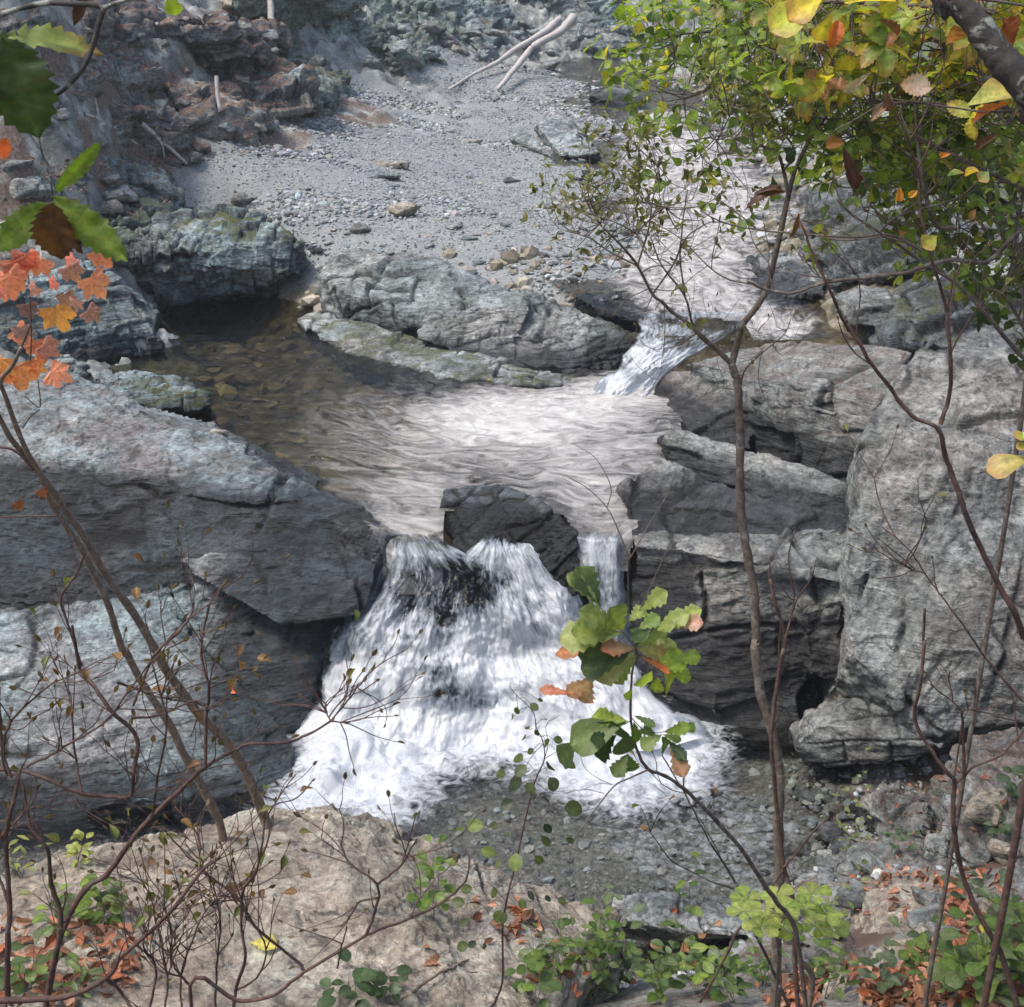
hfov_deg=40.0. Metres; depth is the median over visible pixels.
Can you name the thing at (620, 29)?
boulder
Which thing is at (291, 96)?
hillside outcrop
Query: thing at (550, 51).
boulder
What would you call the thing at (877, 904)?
boulder
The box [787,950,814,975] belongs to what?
bank stone
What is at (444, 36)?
boulder
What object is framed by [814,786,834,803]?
stream stone
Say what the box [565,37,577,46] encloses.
boulder
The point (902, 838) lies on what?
bank plant
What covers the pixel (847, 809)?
feathery shoot
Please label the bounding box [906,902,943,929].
bank stone
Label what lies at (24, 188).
bank rock
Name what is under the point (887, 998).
leaf litter
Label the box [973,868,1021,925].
bank plant
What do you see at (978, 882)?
bank plant
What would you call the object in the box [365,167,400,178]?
river stone
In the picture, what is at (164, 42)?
hillside rock
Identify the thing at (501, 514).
crest rock
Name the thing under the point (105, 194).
bank rock
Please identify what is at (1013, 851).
bare shrub
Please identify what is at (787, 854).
stream stone
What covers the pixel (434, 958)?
fallen leaf
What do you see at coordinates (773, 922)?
pale leaved sapling
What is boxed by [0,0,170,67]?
hillside outcrop
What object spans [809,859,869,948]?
feathery shoot
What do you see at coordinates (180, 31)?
hillside rock
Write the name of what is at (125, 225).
bank rock
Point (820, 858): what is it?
stream stone
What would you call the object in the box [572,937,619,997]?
bank plant
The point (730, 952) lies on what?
bank plant
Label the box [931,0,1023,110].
tree limb
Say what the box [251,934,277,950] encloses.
fallen leaf
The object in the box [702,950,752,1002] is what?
bank plant
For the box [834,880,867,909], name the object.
bank stone
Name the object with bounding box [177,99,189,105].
hillside rock
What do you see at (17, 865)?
bank plant
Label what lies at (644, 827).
bare shrub
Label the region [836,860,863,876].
bank stone
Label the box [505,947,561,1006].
bank plant
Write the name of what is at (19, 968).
bank plant
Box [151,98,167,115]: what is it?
hillside rock
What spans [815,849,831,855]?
stream stone
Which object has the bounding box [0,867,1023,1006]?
leaf litter
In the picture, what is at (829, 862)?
stream stone
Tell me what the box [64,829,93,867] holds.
bank plant
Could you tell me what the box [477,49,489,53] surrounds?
boulder
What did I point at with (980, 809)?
bank stone
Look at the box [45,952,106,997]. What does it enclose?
bank plant
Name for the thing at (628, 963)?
bank plant
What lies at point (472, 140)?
river stone
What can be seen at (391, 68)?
boulder
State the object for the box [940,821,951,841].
bank stone
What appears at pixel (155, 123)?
hillside rock
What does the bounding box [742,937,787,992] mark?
bank plant
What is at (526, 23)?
boulder
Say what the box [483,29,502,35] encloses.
boulder
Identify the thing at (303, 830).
bare shrub
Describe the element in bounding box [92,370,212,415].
ledge block
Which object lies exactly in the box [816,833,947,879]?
boulder
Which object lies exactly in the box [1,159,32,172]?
bank rock
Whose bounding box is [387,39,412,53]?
boulder
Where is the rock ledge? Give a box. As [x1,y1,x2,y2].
[319,540,636,761]
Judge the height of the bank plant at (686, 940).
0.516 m
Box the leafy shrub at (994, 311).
[829,101,1023,370]
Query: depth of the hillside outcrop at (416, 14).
35.69 m
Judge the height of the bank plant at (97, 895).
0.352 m
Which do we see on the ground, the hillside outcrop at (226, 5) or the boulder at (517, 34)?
the hillside outcrop at (226, 5)
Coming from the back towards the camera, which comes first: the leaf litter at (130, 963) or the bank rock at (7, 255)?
the bank rock at (7, 255)
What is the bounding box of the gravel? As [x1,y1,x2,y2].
[185,45,703,307]
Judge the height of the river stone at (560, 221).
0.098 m
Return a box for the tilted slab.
[509,113,600,160]
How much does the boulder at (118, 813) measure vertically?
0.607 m
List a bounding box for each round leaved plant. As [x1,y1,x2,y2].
[317,948,377,1006]
[362,965,412,1000]
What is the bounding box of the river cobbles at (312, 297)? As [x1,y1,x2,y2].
[297,245,649,516]
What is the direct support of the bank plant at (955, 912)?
on the ground
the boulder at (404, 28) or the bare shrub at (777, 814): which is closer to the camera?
the bare shrub at (777, 814)
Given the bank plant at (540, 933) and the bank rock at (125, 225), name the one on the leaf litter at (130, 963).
the bank plant at (540, 933)
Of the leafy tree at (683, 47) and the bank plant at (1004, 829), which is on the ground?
the leafy tree at (683, 47)
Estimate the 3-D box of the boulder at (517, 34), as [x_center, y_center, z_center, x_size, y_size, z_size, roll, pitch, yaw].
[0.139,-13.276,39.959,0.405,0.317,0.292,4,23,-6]
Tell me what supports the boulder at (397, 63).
on the hillside outcrop at (416, 14)
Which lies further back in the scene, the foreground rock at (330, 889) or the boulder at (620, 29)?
the boulder at (620, 29)
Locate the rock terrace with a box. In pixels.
[653,341,911,481]
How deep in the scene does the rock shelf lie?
20.31 m
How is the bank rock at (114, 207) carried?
on the ground
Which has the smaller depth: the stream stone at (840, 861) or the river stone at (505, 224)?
the stream stone at (840, 861)
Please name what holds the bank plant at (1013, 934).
on the leaf litter at (887, 998)
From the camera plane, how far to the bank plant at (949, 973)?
7.71 m
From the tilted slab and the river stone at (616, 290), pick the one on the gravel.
the tilted slab
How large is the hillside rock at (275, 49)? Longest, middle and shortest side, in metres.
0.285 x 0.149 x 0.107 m
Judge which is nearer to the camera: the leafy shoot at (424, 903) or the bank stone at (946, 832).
the leafy shoot at (424, 903)
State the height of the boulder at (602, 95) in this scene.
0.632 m
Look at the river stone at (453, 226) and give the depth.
22.52 m
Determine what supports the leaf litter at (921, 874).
on the ground
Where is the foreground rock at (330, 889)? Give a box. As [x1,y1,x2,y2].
[0,803,624,1006]
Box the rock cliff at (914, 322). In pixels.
[793,152,1023,360]
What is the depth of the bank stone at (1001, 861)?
10.91 m
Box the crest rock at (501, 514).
[440,484,579,596]
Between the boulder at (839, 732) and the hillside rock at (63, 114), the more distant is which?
the hillside rock at (63, 114)
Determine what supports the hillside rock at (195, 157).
on the ground
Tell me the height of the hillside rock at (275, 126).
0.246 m
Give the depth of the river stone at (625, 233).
22.70 m
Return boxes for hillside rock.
[55,108,70,120]
[98,139,110,148]
[122,32,136,42]
[135,33,146,39]
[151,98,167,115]
[152,120,159,126]
[161,39,168,46]
[167,26,184,35]
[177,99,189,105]
[189,151,203,163]
[218,122,240,133]
[236,20,259,36]
[254,122,266,131]
[255,89,267,101]
[260,28,278,41]
[267,119,278,132]
[271,47,278,52]
[288,64,307,80]
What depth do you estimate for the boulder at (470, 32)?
38.80 m
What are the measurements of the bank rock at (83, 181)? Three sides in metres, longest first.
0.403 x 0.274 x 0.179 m
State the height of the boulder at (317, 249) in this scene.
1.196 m
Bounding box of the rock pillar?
[814,341,1023,762]
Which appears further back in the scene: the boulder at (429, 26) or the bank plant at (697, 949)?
the boulder at (429, 26)
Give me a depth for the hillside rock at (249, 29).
27.61 m
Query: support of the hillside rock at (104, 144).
on the ground
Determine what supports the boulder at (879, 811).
on the ground
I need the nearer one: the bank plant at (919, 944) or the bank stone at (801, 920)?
the bank plant at (919, 944)
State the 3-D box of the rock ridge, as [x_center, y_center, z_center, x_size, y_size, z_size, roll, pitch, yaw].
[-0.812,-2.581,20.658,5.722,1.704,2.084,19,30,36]
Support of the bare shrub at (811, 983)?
on the ground
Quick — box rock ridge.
[315,247,638,371]
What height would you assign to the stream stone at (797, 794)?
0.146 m
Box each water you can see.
[107,296,681,594]
[538,46,849,339]
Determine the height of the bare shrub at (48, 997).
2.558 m
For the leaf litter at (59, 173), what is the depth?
24.10 m
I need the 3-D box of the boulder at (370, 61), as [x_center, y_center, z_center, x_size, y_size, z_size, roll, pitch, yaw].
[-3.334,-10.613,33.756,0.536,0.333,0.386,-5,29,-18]
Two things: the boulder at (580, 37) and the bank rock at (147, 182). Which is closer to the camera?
the bank rock at (147, 182)
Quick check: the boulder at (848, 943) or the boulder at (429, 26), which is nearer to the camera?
the boulder at (848, 943)
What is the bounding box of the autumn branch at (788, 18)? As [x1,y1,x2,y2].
[668,0,1023,250]
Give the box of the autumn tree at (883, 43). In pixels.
[704,0,1023,300]
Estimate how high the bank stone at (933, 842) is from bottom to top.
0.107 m
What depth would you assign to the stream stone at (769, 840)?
12.99 m
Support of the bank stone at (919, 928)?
on the ground
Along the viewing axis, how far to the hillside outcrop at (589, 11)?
44.93 m
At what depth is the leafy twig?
3.67 m
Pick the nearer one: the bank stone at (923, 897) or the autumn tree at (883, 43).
the autumn tree at (883, 43)
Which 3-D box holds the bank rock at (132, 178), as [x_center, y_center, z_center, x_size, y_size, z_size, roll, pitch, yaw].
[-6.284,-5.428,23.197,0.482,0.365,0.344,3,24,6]
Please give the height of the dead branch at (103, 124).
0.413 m
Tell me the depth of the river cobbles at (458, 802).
13.45 m
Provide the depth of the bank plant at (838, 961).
8.28 m
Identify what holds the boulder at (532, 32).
on the ground
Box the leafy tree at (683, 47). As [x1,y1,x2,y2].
[583,0,1023,289]
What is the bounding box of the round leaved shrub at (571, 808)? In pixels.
[451,686,581,1006]
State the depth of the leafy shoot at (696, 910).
9.69 m
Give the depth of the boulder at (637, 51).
42.44 m
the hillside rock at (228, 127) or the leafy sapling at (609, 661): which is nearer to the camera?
the leafy sapling at (609, 661)
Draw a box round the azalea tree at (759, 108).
[519,2,908,1006]
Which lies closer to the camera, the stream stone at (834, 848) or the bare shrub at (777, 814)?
the bare shrub at (777, 814)
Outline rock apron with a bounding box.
[297,310,573,388]
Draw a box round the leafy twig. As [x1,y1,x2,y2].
[986,431,1023,478]
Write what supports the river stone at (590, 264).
on the gravel
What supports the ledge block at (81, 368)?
on the ground
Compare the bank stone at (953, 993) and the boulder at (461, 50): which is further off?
the boulder at (461, 50)
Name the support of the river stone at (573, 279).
on the gravel
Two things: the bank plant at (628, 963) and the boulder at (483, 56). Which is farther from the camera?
the boulder at (483, 56)
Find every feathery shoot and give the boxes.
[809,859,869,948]
[832,747,871,851]
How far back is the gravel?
26.13 m
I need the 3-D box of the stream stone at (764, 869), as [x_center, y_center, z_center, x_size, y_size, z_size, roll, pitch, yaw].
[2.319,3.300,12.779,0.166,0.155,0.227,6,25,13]
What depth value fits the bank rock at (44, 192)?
19.93 m
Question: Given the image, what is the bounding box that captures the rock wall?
[616,427,847,752]
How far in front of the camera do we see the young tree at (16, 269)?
7.28 m
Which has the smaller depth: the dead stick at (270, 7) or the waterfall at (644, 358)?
the waterfall at (644, 358)
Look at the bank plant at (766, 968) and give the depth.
9.23 m
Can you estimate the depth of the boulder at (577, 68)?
40.41 m
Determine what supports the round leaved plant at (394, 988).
on the foreground rock at (330, 889)
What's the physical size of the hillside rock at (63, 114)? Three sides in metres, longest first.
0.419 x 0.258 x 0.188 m
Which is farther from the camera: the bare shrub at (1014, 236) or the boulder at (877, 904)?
the boulder at (877, 904)
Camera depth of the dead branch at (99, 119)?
22.52 m
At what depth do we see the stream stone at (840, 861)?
11.96 m
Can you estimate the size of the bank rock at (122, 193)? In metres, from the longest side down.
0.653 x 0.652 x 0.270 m
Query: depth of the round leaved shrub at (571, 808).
4.55 m
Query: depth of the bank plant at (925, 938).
7.96 m
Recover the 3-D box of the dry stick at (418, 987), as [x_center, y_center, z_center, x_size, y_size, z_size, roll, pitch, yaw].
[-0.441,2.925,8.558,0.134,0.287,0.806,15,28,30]
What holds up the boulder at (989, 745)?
on the ground
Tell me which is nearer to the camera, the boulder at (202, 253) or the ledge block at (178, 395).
the ledge block at (178, 395)
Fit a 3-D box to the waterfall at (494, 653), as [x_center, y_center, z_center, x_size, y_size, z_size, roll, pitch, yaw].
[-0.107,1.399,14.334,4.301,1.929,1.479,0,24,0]
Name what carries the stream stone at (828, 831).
on the ground
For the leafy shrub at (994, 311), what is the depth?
7.73 m
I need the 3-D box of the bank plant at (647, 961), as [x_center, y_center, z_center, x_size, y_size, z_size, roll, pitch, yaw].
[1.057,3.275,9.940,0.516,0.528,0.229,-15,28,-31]
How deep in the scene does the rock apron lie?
19.48 m
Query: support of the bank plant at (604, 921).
on the foreground rock at (330, 889)
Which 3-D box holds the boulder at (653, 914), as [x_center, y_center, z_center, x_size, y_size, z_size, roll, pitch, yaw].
[1.478,3.502,11.719,1.308,0.561,0.910,0,24,0]
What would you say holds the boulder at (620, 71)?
on the ground
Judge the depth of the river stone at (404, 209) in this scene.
23.04 m
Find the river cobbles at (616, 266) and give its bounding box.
[435,56,863,370]
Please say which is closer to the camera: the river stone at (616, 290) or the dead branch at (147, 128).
the river stone at (616, 290)
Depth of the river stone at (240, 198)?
24.16 m
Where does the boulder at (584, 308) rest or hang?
on the ground
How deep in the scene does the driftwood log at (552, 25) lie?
37.76 m
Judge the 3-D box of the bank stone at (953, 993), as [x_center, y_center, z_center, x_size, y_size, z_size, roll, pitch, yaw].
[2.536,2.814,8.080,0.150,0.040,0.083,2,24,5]
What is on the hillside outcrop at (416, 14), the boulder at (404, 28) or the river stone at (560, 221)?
the boulder at (404, 28)
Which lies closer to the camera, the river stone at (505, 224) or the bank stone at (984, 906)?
the bank stone at (984, 906)
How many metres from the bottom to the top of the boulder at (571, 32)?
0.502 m
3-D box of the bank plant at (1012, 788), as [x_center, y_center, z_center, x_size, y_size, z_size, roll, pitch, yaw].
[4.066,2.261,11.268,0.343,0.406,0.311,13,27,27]
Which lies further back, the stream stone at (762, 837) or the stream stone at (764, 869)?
the stream stone at (762, 837)
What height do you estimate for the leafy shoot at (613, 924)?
0.970 m
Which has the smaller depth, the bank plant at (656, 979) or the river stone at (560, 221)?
the bank plant at (656, 979)
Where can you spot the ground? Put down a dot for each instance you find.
(69, 138)
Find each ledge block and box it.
[29,354,91,378]
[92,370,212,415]
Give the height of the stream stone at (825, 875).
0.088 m
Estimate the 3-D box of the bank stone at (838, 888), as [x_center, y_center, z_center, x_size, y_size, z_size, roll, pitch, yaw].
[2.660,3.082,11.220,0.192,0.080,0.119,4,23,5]
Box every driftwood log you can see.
[448,16,561,95]
[496,13,577,89]
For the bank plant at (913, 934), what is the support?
on the ground
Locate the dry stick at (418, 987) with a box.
[390,959,477,1005]
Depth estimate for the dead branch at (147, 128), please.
24.18 m
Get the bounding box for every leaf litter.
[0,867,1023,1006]
[6,32,322,219]
[761,928,1023,1006]
[849,768,1017,924]
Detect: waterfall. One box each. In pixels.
[291,529,702,753]
[594,311,746,396]
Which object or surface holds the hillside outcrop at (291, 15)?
on the ground
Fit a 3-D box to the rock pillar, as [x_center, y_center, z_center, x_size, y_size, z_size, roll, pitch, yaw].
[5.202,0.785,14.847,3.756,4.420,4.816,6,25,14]
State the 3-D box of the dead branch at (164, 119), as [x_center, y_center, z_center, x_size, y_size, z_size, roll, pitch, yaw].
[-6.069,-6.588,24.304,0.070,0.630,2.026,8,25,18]
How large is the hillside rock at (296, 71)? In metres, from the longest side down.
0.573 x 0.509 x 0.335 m
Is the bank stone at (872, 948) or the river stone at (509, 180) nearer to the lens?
the bank stone at (872, 948)
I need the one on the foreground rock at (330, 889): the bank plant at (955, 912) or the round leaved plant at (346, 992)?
the round leaved plant at (346, 992)
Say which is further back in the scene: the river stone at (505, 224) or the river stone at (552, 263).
the river stone at (505, 224)
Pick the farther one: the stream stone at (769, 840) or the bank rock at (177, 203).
the bank rock at (177, 203)
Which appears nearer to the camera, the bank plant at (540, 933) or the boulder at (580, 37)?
the bank plant at (540, 933)
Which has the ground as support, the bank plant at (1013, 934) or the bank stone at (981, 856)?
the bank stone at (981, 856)
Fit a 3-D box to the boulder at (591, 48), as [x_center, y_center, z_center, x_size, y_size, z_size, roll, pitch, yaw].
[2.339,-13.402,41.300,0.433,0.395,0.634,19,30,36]
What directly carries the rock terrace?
on the ground
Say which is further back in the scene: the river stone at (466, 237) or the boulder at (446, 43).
the boulder at (446, 43)
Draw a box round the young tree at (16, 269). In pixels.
[0,249,271,841]
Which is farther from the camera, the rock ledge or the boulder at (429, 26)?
the boulder at (429, 26)
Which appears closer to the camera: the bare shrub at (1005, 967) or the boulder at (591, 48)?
the bare shrub at (1005, 967)
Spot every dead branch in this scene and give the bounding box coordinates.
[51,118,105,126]
[83,98,148,144]
[127,112,194,131]
[141,121,187,163]
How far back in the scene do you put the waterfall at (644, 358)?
18.32 m
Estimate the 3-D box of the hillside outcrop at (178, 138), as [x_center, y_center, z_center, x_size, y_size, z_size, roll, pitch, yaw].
[-5.474,-6.604,25.846,2.013,2.231,5.077,3,24,7]
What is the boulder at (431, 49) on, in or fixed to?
on the hillside outcrop at (416, 14)
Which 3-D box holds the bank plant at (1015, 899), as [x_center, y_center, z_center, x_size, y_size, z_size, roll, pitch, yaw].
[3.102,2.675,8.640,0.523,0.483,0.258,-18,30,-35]
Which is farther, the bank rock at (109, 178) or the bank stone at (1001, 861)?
the bank rock at (109, 178)
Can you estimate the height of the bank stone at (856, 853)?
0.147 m
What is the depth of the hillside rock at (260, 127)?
25.89 m
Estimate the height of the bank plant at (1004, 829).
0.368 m
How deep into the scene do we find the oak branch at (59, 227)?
2.03 m
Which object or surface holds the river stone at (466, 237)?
on the gravel
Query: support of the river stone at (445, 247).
on the gravel
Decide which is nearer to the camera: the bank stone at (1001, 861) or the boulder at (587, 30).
the bank stone at (1001, 861)
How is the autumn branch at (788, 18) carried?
attached to the bare shrub at (1013, 851)
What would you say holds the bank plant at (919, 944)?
on the ground
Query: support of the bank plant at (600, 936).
on the foreground rock at (330, 889)
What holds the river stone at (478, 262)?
on the gravel
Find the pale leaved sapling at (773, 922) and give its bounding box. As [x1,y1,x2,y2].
[726,882,850,1006]
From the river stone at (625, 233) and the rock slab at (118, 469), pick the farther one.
the river stone at (625, 233)
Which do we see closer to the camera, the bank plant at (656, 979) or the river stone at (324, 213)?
the bank plant at (656, 979)
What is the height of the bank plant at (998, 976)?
0.644 m
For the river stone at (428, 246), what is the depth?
22.06 m
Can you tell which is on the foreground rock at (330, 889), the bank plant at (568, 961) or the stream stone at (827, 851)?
the bank plant at (568, 961)
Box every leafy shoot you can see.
[406,834,457,920]
[580,883,645,980]
[660,852,706,973]
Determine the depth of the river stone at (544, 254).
21.32 m
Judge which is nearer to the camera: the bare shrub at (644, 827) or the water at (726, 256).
the bare shrub at (644, 827)
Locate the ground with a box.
[0,0,1023,1006]
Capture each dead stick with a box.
[215,76,221,110]
[267,0,273,18]
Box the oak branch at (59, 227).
[0,0,182,261]
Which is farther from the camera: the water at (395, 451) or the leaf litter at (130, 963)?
the water at (395, 451)
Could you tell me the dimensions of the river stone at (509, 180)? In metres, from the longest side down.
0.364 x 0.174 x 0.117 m
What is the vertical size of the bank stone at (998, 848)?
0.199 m
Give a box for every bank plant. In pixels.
[0,835,52,878]
[0,929,61,994]
[32,878,88,936]
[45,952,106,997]
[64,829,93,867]
[73,873,127,928]
[91,884,111,914]
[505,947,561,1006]
[521,910,572,968]
[539,917,584,978]
[566,907,613,970]
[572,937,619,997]
[582,913,618,953]
[617,949,644,990]
[625,935,694,988]
[631,939,694,1003]
[632,942,658,965]
[650,920,721,974]
[672,942,715,994]
[700,940,748,992]
[700,947,733,964]
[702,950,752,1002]
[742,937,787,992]
[747,945,783,986]
[799,934,848,983]
[814,932,864,1000]
[857,937,922,998]
[881,826,919,856]
[889,916,955,968]
[898,922,969,998]
[906,914,974,966]
[926,916,1023,1006]
[940,871,999,913]
[943,915,1023,972]
[948,906,1023,977]
[956,917,1014,1000]
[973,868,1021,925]
[974,898,1023,997]
[978,895,1023,953]
[983,803,1013,839]
[997,765,1023,796]
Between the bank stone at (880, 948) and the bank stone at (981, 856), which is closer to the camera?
the bank stone at (880, 948)
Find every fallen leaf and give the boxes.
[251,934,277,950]
[423,953,440,965]
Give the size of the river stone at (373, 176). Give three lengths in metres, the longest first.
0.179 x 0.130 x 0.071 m
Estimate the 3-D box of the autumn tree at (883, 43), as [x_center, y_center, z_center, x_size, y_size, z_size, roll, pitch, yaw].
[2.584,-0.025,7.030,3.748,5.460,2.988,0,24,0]
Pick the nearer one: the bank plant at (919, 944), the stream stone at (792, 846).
the bank plant at (919, 944)
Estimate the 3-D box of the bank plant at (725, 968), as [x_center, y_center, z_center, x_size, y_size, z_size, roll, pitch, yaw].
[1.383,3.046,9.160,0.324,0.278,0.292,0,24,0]
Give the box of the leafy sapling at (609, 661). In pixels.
[539,443,807,1006]
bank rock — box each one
[0,244,34,259]
[0,260,165,363]
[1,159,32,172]
[9,176,42,199]
[32,180,63,199]
[74,173,94,186]
[75,150,193,209]
[100,171,120,184]
[100,199,124,215]
[102,183,184,247]
[102,191,109,199]
[105,184,137,202]
[127,166,137,186]
[133,166,176,200]
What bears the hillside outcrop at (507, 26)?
on the ground
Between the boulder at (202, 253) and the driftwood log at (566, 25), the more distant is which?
the driftwood log at (566, 25)
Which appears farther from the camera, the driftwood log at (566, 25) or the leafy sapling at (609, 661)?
the driftwood log at (566, 25)
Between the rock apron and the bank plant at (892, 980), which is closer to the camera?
the bank plant at (892, 980)
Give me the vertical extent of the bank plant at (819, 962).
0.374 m
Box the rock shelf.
[743,251,825,301]
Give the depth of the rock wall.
14.43 m
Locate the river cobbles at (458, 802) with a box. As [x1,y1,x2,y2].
[91,754,968,987]
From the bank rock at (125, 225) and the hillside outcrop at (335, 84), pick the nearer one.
the bank rock at (125, 225)
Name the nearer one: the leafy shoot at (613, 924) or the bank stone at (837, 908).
the leafy shoot at (613, 924)
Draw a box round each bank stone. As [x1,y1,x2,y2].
[783,909,817,944]
[785,946,824,978]
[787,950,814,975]
[801,900,847,920]
[801,924,843,953]
[821,971,848,998]
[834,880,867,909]
[834,885,844,891]
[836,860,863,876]
[845,842,884,874]
[868,944,877,955]
[871,944,889,969]
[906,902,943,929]
[910,886,947,905]
[914,922,931,942]
[923,833,946,861]
[926,920,961,949]
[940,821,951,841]
[942,987,957,996]
[963,788,1006,826]
[968,846,992,867]
[978,894,1001,912]
[987,838,1020,860]
[991,854,1007,864]
[1001,863,1023,894]
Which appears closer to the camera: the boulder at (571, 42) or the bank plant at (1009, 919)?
the bank plant at (1009, 919)
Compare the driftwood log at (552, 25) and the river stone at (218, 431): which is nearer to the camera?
the river stone at (218, 431)
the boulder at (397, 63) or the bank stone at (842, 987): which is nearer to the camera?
the bank stone at (842, 987)
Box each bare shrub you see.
[0,498,446,1006]
[80,738,316,1006]
[188,772,486,1006]
[630,743,789,1006]
[650,28,1023,1006]
[665,527,829,1006]
[787,859,815,1006]
[800,0,1023,1006]
[907,608,1023,1006]
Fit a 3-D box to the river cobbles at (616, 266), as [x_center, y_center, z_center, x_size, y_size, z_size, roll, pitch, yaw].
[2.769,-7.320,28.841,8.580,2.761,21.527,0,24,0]
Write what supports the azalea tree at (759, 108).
on the ground
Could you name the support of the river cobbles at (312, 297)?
on the ground
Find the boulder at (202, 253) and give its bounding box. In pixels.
[111,203,310,310]
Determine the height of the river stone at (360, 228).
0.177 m
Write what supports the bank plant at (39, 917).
on the foreground rock at (330, 889)
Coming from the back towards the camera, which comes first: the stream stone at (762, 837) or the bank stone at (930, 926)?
the stream stone at (762, 837)
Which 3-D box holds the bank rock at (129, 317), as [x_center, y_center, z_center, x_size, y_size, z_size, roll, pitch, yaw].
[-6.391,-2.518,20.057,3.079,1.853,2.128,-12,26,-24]
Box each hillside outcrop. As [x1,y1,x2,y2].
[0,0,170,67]
[54,45,165,159]
[117,80,278,168]
[139,9,320,120]
[219,0,259,20]
[232,0,359,30]
[285,30,353,116]
[322,0,469,76]
[431,0,659,47]
[465,14,633,62]
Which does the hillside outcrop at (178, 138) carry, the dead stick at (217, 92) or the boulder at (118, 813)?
the dead stick at (217, 92)
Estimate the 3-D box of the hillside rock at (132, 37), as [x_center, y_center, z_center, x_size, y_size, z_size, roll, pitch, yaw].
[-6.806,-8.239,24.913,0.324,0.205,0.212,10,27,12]
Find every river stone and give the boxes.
[166,333,179,339]
[210,428,227,434]
[231,191,255,204]
[319,211,328,216]
[349,223,371,233]
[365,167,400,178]
[369,174,378,178]
[376,160,409,168]
[387,202,421,216]
[424,243,433,248]
[442,244,452,250]
[446,224,462,229]
[460,235,477,240]
[461,138,482,143]
[472,260,485,264]
[500,221,511,226]
[503,177,521,182]
[538,251,549,257]
[547,261,560,264]
[553,219,566,224]
[567,277,578,282]
[585,262,595,266]
[614,288,626,292]
[620,231,631,235]
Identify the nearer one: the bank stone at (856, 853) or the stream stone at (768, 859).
the bank stone at (856, 853)
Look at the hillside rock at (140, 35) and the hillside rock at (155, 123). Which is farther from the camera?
the hillside rock at (140, 35)
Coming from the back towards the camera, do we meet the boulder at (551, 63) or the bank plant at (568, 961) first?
the boulder at (551, 63)
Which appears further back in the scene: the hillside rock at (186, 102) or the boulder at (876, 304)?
the hillside rock at (186, 102)
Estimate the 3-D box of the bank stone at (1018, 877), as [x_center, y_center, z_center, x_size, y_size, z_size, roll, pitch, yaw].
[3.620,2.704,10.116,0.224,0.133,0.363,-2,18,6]
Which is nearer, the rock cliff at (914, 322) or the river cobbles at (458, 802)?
the river cobbles at (458, 802)
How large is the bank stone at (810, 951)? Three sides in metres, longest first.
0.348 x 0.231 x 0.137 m
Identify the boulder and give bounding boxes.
[84,797,190,830]
[111,203,310,310]
[304,244,322,254]
[362,54,382,68]
[386,66,395,71]
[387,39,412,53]
[392,62,406,65]
[395,23,414,33]
[421,20,440,32]
[426,46,434,51]
[438,39,460,47]
[439,32,459,42]
[451,44,468,54]
[458,27,481,37]
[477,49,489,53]
[479,53,488,60]
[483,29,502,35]
[510,30,523,38]
[515,16,534,29]
[528,29,540,35]
[540,60,559,70]
[543,46,559,56]
[562,25,578,38]
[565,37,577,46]
[571,63,582,70]
[575,22,592,40]
[575,291,646,337]
[578,21,597,37]
[580,40,598,52]
[587,87,646,108]
[607,24,626,33]
[611,891,753,948]
[615,64,634,73]
[627,39,643,53]
[781,925,897,988]
[788,697,943,767]
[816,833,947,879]
[833,285,900,327]
[845,780,933,842]
[850,872,978,955]
[922,726,1023,867]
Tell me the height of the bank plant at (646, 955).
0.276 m
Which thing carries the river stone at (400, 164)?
on the gravel
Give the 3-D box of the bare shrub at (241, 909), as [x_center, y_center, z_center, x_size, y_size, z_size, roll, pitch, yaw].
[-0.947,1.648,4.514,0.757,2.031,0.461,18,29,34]
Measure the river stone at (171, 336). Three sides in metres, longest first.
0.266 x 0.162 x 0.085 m
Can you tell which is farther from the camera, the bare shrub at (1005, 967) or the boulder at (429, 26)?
the boulder at (429, 26)
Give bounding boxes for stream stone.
[757,851,774,867]
[758,834,767,840]
[758,858,774,875]
[765,835,790,849]
[784,846,792,857]
[787,838,810,856]
[792,784,804,799]
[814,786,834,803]
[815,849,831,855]
[815,853,829,865]
[816,866,834,886]
[818,821,848,843]
[822,858,838,868]
[830,842,843,854]
[834,858,845,871]
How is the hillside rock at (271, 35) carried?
on the hillside outcrop at (291, 96)
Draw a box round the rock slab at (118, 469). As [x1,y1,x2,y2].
[0,366,392,845]
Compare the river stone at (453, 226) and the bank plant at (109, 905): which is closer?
the bank plant at (109, 905)
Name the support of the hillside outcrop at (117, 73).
on the ground
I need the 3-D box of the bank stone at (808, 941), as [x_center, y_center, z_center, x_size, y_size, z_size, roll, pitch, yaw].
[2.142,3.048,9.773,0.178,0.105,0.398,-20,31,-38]

